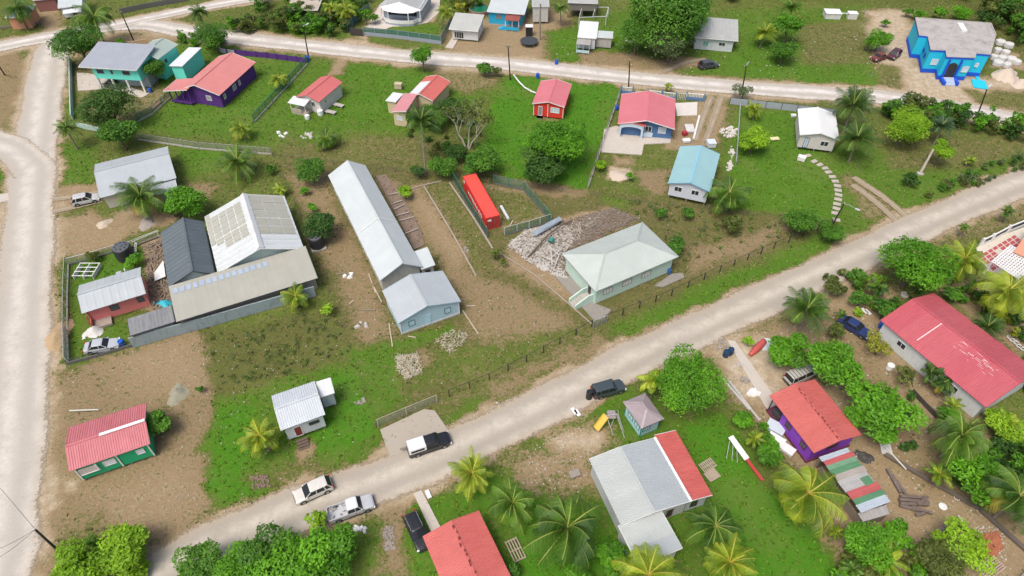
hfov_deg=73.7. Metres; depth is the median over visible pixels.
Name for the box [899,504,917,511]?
timber
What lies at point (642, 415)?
play hut
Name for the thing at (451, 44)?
path
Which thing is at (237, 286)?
beige shed
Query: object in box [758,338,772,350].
sheet scraps
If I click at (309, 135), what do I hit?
odds heap
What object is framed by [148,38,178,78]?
teal rear house
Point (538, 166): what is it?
broadleaf tree
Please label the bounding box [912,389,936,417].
sheet wall
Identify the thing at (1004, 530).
ditch edge
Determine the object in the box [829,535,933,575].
garden thicket
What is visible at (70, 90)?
garden wall
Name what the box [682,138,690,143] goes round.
white chest
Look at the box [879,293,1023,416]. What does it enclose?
rose roof house
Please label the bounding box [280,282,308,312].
coconut palm
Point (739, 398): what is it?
kerb
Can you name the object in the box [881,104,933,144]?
broadleaf tree
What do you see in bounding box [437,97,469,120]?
broadleaf tree
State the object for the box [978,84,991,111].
street lamp
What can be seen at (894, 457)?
pipe
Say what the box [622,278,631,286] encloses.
window
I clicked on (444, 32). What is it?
yard fence
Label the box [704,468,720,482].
pallet
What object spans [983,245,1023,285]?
lattice roof
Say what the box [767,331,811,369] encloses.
broadleaf tree
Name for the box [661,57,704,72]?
dirt track
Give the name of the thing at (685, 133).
red crate
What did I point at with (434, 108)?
broadleaf tree
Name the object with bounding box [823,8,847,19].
box tank
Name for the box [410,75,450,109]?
cream house
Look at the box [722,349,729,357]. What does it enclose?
barrel
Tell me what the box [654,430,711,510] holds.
red lean to
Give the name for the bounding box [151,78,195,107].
purple porch
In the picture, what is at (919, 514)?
timber
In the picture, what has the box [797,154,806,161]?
washing machine
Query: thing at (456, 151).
shrub
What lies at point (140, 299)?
window
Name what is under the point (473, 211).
fence
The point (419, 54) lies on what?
broadleaf tree
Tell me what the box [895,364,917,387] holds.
shrub
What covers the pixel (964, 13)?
shrub
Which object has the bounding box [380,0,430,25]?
round porch house
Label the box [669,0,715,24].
broadleaf tree
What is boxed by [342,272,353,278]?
odds heap
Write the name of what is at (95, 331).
tarp heap
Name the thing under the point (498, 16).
window
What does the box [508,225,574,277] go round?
rubble heap
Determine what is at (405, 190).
shrub
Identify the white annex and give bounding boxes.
[316,378,335,408]
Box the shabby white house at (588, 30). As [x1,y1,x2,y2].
[577,21,598,48]
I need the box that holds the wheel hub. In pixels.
[939,503,946,509]
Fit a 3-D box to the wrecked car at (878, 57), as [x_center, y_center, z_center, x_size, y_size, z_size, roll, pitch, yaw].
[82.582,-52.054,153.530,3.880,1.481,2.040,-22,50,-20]
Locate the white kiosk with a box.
[449,12,483,41]
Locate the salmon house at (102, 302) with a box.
[77,267,149,327]
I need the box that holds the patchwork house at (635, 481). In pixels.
[589,437,691,532]
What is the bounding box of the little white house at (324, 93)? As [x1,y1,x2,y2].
[296,75,342,112]
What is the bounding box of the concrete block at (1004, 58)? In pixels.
[998,54,1007,61]
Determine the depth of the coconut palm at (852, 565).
72.75 m
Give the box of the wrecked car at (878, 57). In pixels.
[870,52,887,62]
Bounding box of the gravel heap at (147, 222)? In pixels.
[139,216,155,230]
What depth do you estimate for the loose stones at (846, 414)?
88.33 m
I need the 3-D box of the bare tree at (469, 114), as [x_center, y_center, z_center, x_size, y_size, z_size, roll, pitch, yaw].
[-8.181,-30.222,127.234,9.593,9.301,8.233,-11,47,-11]
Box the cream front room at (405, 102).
[392,93,417,126]
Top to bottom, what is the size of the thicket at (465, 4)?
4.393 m
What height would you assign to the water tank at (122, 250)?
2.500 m
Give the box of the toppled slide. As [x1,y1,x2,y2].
[726,435,763,480]
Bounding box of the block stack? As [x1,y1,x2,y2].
[684,124,694,132]
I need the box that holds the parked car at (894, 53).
[887,47,902,60]
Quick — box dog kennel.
[394,82,402,89]
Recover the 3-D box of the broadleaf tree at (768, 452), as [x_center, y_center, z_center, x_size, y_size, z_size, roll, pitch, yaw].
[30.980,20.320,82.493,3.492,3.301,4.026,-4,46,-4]
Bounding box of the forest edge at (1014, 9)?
[974,0,1023,43]
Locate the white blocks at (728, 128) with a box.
[719,125,737,137]
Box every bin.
[548,237,554,242]
[586,389,592,399]
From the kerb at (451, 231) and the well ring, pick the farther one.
the kerb at (451, 231)
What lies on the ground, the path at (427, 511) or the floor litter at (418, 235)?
the path at (427, 511)
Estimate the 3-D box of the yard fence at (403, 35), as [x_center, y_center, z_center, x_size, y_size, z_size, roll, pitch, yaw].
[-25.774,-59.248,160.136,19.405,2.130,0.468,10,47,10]
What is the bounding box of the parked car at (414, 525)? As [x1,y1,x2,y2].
[401,508,428,552]
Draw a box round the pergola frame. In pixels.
[578,7,608,26]
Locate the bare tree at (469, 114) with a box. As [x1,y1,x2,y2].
[440,96,495,149]
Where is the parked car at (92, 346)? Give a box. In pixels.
[82,337,120,354]
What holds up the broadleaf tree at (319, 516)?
on the ground
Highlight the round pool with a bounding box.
[469,4,488,15]
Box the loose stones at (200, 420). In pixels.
[59,342,361,542]
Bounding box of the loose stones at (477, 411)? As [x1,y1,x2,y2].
[453,399,510,424]
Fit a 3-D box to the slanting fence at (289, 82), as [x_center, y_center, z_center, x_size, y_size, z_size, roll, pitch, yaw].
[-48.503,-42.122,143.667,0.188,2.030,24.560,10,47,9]
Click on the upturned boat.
(758, 346)
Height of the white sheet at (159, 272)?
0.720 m
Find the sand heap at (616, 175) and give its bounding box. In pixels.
[609,170,628,180]
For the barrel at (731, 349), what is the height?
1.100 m
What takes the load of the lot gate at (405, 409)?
on the ground
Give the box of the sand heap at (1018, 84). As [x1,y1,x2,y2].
[1011,79,1023,88]
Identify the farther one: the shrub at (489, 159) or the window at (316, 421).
the shrub at (489, 159)
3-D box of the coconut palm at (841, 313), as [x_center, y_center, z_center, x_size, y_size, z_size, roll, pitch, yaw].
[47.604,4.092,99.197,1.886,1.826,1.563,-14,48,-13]
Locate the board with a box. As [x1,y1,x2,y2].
[770,137,779,140]
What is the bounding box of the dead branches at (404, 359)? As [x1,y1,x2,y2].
[394,351,422,379]
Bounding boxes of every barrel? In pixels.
[117,339,125,346]
[317,109,323,115]
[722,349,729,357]
[728,347,734,355]
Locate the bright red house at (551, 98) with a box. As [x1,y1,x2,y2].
[532,79,571,118]
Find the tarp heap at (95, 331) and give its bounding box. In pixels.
[82,325,103,339]
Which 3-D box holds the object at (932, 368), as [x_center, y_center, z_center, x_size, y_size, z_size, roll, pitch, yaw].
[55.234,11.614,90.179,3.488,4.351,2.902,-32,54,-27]
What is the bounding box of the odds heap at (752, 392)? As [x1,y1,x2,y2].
[746,388,761,396]
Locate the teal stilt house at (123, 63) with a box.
[78,42,158,91]
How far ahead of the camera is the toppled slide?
83.66 m
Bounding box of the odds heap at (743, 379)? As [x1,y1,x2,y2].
[739,376,749,383]
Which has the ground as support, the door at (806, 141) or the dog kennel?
the dog kennel
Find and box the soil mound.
[96,218,112,228]
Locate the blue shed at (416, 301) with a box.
[382,271,460,334]
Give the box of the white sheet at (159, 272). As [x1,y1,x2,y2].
[154,261,165,280]
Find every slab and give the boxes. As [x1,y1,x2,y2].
[425,489,431,498]
[574,409,580,416]
[971,76,986,88]
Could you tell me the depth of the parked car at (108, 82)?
144.74 m
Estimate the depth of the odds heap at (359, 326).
98.84 m
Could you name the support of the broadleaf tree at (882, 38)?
on the ground
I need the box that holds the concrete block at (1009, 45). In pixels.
[1004,41,1013,48]
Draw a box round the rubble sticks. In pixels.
[506,211,602,276]
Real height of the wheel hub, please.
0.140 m
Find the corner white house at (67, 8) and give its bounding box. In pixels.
[58,0,85,18]
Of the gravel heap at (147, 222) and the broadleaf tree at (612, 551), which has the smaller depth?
the broadleaf tree at (612, 551)
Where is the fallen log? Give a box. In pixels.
[527,221,570,257]
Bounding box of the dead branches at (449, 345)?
[435,329,467,352]
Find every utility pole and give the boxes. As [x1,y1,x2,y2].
[34,528,56,549]
[121,12,133,40]
[505,45,510,79]
[539,2,540,39]
[627,60,632,86]
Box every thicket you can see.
[52,533,151,575]
[176,29,225,47]
[226,0,361,35]
[249,0,368,11]
[443,0,482,12]
[569,548,618,575]
[758,421,777,457]
[822,267,889,315]
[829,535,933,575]
[880,90,1023,140]
[888,282,981,307]
[898,389,918,451]
[946,434,1023,510]
[970,278,1023,340]
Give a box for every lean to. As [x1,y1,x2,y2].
[150,179,176,202]
[618,511,682,565]
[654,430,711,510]
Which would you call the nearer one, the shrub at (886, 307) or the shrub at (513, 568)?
the shrub at (513, 568)
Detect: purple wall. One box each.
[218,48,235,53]
[234,49,307,61]
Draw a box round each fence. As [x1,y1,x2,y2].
[62,257,69,361]
[64,342,132,364]
[65,231,159,264]
[135,92,170,121]
[135,133,271,154]
[251,56,307,122]
[271,151,375,427]
[271,152,821,218]
[346,2,369,30]
[363,27,441,44]
[440,13,453,42]
[448,320,592,396]
[453,173,487,237]
[493,175,551,217]
[504,214,551,235]
[587,88,620,188]
[605,219,833,321]
[729,97,837,115]
[978,220,1023,245]
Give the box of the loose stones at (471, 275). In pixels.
[293,176,706,399]
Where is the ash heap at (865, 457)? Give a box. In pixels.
[853,450,874,463]
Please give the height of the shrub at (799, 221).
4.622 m
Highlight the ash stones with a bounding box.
[974,526,1006,559]
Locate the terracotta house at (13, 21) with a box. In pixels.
[5,4,40,28]
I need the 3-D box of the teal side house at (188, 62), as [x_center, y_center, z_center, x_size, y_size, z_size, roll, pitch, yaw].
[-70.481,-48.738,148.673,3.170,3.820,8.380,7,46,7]
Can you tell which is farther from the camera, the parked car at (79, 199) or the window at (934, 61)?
the window at (934, 61)
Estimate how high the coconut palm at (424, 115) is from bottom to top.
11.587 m
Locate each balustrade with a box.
[620,85,633,93]
[661,90,676,100]
[685,91,705,101]
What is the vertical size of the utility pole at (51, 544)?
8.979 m
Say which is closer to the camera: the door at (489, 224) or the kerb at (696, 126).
the door at (489, 224)
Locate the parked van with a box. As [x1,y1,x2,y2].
[782,363,817,385]
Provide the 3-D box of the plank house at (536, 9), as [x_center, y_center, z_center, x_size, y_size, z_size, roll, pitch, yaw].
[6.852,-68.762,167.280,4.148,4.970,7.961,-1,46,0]
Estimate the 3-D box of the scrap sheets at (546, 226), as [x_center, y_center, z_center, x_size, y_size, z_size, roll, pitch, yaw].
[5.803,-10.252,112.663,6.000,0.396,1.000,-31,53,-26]
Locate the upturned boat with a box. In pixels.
[748,339,766,355]
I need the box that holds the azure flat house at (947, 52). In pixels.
[906,17,996,85]
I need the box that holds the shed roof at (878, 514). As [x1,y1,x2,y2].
[852,505,888,524]
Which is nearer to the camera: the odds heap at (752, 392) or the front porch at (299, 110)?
the odds heap at (752, 392)
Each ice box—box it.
[768,431,785,449]
[780,442,795,456]
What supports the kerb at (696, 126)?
on the ground
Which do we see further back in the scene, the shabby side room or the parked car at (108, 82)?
the shabby side room
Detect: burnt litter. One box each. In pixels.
[249,474,270,489]
[382,525,396,550]
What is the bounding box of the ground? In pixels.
[0,0,1023,575]
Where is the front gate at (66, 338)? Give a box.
[63,325,68,360]
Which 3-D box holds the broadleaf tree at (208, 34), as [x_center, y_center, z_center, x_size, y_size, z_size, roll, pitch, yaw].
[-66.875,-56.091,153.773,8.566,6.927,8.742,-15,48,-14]
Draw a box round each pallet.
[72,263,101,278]
[505,537,525,561]
[698,458,716,472]
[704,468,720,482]
[879,442,892,453]
[976,555,1006,575]
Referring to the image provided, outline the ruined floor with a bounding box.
[376,174,423,249]
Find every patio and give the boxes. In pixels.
[554,274,610,320]
[601,126,670,154]
[655,273,683,286]
[675,102,697,115]
[976,227,1023,277]
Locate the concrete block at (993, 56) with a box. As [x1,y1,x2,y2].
[989,53,998,59]
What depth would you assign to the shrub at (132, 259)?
105.85 m
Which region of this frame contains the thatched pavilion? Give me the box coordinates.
[287,0,321,11]
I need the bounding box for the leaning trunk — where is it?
[916,149,933,175]
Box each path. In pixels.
[414,490,439,530]
[445,37,458,48]
[727,340,775,408]
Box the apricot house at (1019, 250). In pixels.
[1009,238,1023,271]
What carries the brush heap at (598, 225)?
on the ground
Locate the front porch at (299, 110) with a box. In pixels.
[288,96,311,119]
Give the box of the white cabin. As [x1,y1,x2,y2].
[272,381,325,450]
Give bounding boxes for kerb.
[411,181,441,188]
[423,186,476,276]
[449,182,492,248]
[500,253,591,323]
[693,115,699,138]
[721,378,750,410]
[728,381,760,420]
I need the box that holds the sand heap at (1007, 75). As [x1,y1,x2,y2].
[991,68,1018,83]
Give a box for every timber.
[885,468,901,492]
[891,474,907,494]
[898,498,929,502]
[899,494,924,498]
[899,502,929,506]
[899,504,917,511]
[911,505,932,514]
[914,512,925,516]
[917,495,928,505]
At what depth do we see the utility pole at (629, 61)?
141.79 m
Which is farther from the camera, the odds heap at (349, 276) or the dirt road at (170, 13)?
the dirt road at (170, 13)
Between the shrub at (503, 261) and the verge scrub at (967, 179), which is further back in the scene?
the verge scrub at (967, 179)
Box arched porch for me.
[618,119,645,138]
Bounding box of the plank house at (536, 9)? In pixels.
[532,0,549,23]
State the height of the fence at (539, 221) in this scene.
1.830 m
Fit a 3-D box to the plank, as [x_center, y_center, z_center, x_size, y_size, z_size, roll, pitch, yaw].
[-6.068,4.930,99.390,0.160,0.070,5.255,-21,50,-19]
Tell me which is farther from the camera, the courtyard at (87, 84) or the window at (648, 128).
the courtyard at (87, 84)
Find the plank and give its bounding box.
[462,310,478,333]
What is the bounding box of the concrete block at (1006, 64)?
[1002,61,1011,67]
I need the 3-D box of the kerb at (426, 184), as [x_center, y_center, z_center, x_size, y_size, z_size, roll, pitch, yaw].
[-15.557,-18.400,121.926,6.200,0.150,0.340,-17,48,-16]
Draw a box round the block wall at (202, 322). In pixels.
[128,286,315,347]
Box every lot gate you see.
[376,395,437,426]
[592,315,607,328]
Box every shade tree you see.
[293,157,324,182]
[301,211,335,240]
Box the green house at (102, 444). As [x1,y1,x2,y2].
[65,403,155,479]
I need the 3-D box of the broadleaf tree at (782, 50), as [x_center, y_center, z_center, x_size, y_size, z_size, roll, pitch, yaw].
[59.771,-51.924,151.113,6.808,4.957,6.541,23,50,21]
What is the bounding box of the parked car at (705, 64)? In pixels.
[697,59,719,69]
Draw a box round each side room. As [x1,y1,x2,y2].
[385,92,402,113]
[414,247,434,272]
[596,31,612,47]
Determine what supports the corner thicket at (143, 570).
on the ground
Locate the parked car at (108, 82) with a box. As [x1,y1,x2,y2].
[102,79,123,89]
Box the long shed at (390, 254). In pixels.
[328,160,422,289]
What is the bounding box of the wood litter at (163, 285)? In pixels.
[143,238,170,309]
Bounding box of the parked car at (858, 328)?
[836,315,873,339]
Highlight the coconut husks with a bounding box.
[979,531,1003,556]
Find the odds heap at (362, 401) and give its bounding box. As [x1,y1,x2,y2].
[354,397,365,404]
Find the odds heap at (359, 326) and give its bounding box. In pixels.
[354,321,367,328]
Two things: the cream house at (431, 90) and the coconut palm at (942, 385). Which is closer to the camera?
the coconut palm at (942, 385)
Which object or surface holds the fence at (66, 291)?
on the ground
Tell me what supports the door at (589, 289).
in the hip roof house at (606, 267)
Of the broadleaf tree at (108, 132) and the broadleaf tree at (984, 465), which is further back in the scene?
the broadleaf tree at (108, 132)
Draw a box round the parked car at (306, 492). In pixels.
[292,474,333,504]
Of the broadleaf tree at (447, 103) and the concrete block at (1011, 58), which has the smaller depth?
the broadleaf tree at (447, 103)
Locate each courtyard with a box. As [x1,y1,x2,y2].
[77,73,148,97]
[367,0,439,28]
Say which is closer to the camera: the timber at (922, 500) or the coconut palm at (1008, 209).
the timber at (922, 500)
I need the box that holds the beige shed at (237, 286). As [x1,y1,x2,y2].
[168,246,317,322]
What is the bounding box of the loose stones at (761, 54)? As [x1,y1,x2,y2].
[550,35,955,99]
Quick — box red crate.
[682,130,687,136]
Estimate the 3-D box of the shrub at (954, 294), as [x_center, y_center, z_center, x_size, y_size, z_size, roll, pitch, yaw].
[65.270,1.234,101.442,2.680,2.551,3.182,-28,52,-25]
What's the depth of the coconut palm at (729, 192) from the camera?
113.46 m
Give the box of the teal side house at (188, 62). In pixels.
[169,47,204,78]
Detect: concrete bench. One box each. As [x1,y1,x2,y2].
[325,109,336,114]
[333,102,343,107]
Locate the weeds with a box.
[0,0,1023,575]
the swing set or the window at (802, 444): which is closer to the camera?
the window at (802, 444)
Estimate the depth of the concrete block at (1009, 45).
157.34 m
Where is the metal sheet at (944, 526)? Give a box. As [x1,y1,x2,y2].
[934,524,948,536]
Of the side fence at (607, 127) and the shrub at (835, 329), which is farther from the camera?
the side fence at (607, 127)
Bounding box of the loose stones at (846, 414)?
[710,317,1010,568]
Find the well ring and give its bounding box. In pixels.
[900,291,908,298]
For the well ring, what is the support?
on the ground
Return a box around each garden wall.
[0,22,41,28]
[68,56,73,119]
[75,123,99,130]
[100,39,147,43]
[119,0,187,12]
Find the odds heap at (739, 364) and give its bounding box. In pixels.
[733,362,743,367]
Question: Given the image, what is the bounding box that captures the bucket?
[886,362,894,370]
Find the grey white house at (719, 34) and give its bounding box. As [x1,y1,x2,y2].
[694,17,737,51]
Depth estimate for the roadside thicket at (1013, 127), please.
133.43 m
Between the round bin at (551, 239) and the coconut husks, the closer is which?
the coconut husks
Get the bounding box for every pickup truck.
[326,493,375,524]
[400,431,451,458]
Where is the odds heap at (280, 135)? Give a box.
[276,131,287,137]
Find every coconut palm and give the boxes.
[0,0,37,29]
[52,117,82,149]
[69,2,116,40]
[109,175,169,216]
[187,2,208,26]
[214,143,257,183]
[229,121,250,140]
[236,417,285,459]
[268,73,287,88]
[272,183,289,195]
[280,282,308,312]
[315,125,339,150]
[322,0,339,18]
[332,0,358,19]
[362,13,368,24]
[398,104,444,174]
[435,2,456,29]
[447,445,494,501]
[487,477,535,536]
[522,491,602,574]
[552,2,571,26]
[611,542,687,575]
[636,369,668,399]
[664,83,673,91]
[684,498,744,554]
[703,174,754,214]
[703,532,757,575]
[744,99,762,119]
[745,428,766,447]
[751,21,782,47]
[769,462,849,539]
[775,0,806,18]
[779,286,835,339]
[828,524,844,540]
[829,84,879,134]
[833,309,846,318]
[834,119,885,162]
[839,559,863,575]
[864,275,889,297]
[870,540,910,575]
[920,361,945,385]
[922,461,956,488]
[926,406,992,470]
[927,114,959,144]
[931,373,955,396]
[937,240,987,282]
[942,396,965,412]
[957,223,970,237]
[962,155,977,166]
[969,270,1023,320]
[971,312,1008,339]
[973,464,1023,534]
[991,409,1022,432]
[1001,205,1016,223]
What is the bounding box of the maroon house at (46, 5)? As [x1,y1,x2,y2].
[32,0,59,11]
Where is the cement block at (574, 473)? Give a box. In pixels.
[569,469,580,478]
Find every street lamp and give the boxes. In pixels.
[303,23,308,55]
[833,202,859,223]
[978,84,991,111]
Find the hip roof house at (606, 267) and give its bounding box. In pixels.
[562,222,678,308]
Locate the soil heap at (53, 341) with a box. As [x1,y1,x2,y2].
[44,319,74,356]
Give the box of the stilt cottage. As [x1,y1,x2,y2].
[568,0,597,18]
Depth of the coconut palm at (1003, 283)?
96.03 m
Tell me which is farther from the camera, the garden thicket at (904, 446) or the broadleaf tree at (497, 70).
the broadleaf tree at (497, 70)
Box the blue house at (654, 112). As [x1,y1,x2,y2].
[618,90,675,138]
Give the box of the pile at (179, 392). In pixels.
[167,383,189,406]
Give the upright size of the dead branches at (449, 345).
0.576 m
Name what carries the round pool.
on the ground
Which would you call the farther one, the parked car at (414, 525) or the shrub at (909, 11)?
the shrub at (909, 11)
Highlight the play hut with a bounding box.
[623,393,663,436]
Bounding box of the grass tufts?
[60,4,1022,575]
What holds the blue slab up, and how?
on the ground
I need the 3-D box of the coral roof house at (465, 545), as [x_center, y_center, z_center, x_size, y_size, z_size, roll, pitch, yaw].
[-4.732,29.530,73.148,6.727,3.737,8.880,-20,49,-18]
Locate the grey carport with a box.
[127,305,177,336]
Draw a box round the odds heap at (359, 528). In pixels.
[353,525,366,533]
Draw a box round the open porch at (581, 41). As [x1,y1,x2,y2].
[576,38,591,54]
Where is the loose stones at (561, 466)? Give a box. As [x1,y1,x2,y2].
[520,428,594,496]
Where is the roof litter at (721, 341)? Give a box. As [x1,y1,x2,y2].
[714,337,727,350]
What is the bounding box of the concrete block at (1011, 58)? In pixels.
[1006,55,1016,62]
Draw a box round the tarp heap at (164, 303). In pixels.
[155,300,171,307]
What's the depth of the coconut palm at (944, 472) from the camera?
79.70 m
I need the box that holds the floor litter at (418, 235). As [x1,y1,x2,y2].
[380,176,423,243]
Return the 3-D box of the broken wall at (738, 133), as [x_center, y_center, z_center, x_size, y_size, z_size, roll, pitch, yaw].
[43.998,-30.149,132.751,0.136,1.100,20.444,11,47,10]
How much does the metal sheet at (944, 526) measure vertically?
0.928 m
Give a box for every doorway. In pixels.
[454,31,463,38]
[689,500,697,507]
[944,63,957,76]
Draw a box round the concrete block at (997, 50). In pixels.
[993,47,1002,53]
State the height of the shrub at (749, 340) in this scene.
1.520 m
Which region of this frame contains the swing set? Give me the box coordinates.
[593,410,624,437]
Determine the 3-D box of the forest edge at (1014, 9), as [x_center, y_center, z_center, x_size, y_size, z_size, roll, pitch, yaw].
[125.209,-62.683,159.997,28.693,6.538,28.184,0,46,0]
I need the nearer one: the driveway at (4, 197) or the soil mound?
the soil mound
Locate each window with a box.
[96,69,103,73]
[102,458,117,466]
[109,304,119,310]
[135,448,145,454]
[136,296,144,302]
[308,419,319,425]
[496,14,501,19]
[550,107,559,113]
[603,286,612,294]
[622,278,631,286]
[634,420,639,430]
[641,270,650,278]
[644,126,651,132]
[658,127,665,133]
[674,186,682,191]
[690,190,699,195]
[784,421,791,431]
[799,440,806,450]
[819,141,828,146]
[826,442,838,449]
[896,339,906,350]
[930,59,938,64]
[949,383,958,393]
[961,66,968,72]
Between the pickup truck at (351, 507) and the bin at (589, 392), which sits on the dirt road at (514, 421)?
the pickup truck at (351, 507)
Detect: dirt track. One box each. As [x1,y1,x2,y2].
[52,190,97,200]
[53,198,101,212]
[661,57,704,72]
[692,96,713,140]
[702,96,723,141]
[850,184,898,220]
[851,176,907,216]
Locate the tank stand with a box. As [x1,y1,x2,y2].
[525,24,532,35]
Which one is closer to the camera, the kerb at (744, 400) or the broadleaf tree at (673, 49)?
the kerb at (744, 400)
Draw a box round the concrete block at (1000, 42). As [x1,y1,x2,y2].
[995,38,1005,45]
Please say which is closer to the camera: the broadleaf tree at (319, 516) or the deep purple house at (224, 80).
the broadleaf tree at (319, 516)
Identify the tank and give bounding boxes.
[112,241,133,262]
[308,231,326,252]
[767,418,784,436]
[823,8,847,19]
[846,11,858,19]
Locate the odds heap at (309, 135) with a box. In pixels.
[300,132,312,138]
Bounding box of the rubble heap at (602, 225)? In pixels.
[553,209,632,248]
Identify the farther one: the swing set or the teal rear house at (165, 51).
the teal rear house at (165, 51)
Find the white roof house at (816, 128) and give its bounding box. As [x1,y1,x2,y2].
[795,107,838,153]
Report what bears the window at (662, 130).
in the blue house at (654, 112)
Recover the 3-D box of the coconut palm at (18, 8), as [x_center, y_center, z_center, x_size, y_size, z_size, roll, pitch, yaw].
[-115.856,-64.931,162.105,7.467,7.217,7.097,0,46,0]
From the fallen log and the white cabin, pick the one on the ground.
the white cabin
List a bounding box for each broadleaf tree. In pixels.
[44,20,105,60]
[49,534,111,575]
[73,81,143,127]
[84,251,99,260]
[89,521,149,575]
[94,119,140,149]
[142,58,166,84]
[146,409,171,435]
[160,200,177,216]
[164,185,208,217]
[169,537,223,575]
[193,20,232,53]
[212,537,271,575]
[234,520,300,575]
[253,528,330,575]
[297,521,358,575]
[303,510,327,531]
[409,43,432,71]
[422,104,447,127]
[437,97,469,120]
[476,62,495,76]
[492,67,502,76]
[519,145,566,184]
[522,117,588,160]
[564,554,592,575]
[593,538,632,571]
[612,16,657,54]
[625,0,711,57]
[648,23,693,62]
[652,342,728,416]
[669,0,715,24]
[730,83,753,98]
[732,410,753,428]
[738,124,772,153]
[757,439,784,466]
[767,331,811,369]
[768,41,800,64]
[771,12,804,43]
[805,338,865,390]
[842,379,930,444]
[843,520,894,571]
[863,27,894,51]
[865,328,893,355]
[875,233,960,292]
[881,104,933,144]
[883,517,908,539]
[911,536,968,575]
[931,137,955,165]
[931,516,997,575]
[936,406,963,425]
[947,451,1023,512]
[984,407,1023,442]
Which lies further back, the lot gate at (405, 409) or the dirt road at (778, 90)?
the dirt road at (778, 90)
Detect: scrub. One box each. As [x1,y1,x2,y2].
[209,304,348,382]
[407,119,481,168]
[629,199,793,260]
[924,151,1023,197]
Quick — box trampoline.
[520,36,537,47]
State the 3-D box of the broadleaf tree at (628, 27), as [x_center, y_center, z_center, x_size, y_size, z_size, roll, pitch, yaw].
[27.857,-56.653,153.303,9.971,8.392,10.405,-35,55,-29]
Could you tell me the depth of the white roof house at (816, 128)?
128.45 m
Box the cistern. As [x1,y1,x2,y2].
[706,139,716,147]
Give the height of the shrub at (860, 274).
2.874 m
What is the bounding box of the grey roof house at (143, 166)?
[94,146,177,207]
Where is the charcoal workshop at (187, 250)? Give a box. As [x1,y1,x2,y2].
[160,217,216,285]
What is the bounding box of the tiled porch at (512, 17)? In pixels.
[498,14,520,31]
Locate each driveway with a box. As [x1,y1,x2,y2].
[0,193,8,202]
[380,409,452,455]
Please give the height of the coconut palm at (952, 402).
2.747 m
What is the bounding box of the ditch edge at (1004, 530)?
[884,452,1023,550]
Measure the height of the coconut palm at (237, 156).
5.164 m
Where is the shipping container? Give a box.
[463,173,499,229]
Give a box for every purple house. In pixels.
[184,52,256,107]
[766,380,861,462]
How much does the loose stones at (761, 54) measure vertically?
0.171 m
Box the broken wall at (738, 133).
[735,103,740,164]
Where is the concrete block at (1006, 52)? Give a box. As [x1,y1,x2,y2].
[1000,49,1010,55]
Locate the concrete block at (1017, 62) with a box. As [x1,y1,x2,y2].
[1012,59,1021,65]
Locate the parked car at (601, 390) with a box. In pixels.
[590,379,626,399]
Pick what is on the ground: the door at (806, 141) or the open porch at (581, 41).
the open porch at (581, 41)
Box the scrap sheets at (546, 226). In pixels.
[533,217,561,235]
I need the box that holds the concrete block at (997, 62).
[991,59,1003,66]
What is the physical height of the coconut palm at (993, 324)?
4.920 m
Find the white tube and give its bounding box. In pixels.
[500,205,509,219]
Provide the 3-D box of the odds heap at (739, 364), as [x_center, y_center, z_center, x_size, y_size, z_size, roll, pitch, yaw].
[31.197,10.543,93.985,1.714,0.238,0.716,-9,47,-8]
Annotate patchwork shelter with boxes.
[815,448,890,519]
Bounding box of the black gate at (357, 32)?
[349,28,362,35]
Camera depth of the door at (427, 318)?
98.12 m
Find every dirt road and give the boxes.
[0,20,1016,122]
[0,42,69,575]
[0,130,53,177]
[108,0,266,29]
[144,169,1023,575]
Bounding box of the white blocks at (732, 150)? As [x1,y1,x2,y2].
[726,146,735,170]
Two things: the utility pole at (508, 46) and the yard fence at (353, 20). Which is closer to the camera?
the utility pole at (508, 46)
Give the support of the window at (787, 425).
in the purple house at (812, 419)
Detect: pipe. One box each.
[69,409,98,410]
[131,231,157,242]
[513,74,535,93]
[881,443,905,469]
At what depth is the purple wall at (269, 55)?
153.92 m
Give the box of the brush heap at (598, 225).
[562,207,639,249]
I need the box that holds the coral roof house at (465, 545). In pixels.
[422,510,510,575]
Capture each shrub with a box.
[115,38,123,42]
[123,252,140,267]
[195,386,203,391]
[265,164,276,174]
[299,187,309,194]
[307,203,317,210]
[320,302,333,316]
[361,8,372,14]
[368,14,378,23]
[398,185,411,199]
[405,111,418,121]
[409,165,424,177]
[427,156,457,178]
[441,144,468,161]
[462,144,501,176]
[489,248,502,259]
[498,258,508,266]
[505,559,520,575]
[595,159,606,170]
[626,172,635,180]
[655,207,667,218]
[667,235,685,253]
[682,207,694,219]
[721,215,742,233]
[742,336,754,345]
[780,209,822,235]
[819,217,847,241]
[823,274,847,294]
[828,322,846,337]
[846,268,868,286]
[848,291,873,305]
[872,298,896,318]
[880,19,890,27]
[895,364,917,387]
[902,8,913,15]
[902,171,920,187]
[912,9,927,16]
[933,6,949,18]
[941,286,964,302]
[951,5,974,19]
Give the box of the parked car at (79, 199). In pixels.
[70,192,99,206]
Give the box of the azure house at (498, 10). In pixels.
[487,0,528,26]
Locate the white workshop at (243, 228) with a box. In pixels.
[205,193,302,271]
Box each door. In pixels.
[293,425,303,436]
[423,314,430,324]
[487,217,492,229]
[493,216,498,227]
[538,106,541,115]
[587,284,591,293]
[665,508,674,517]
[802,137,809,147]

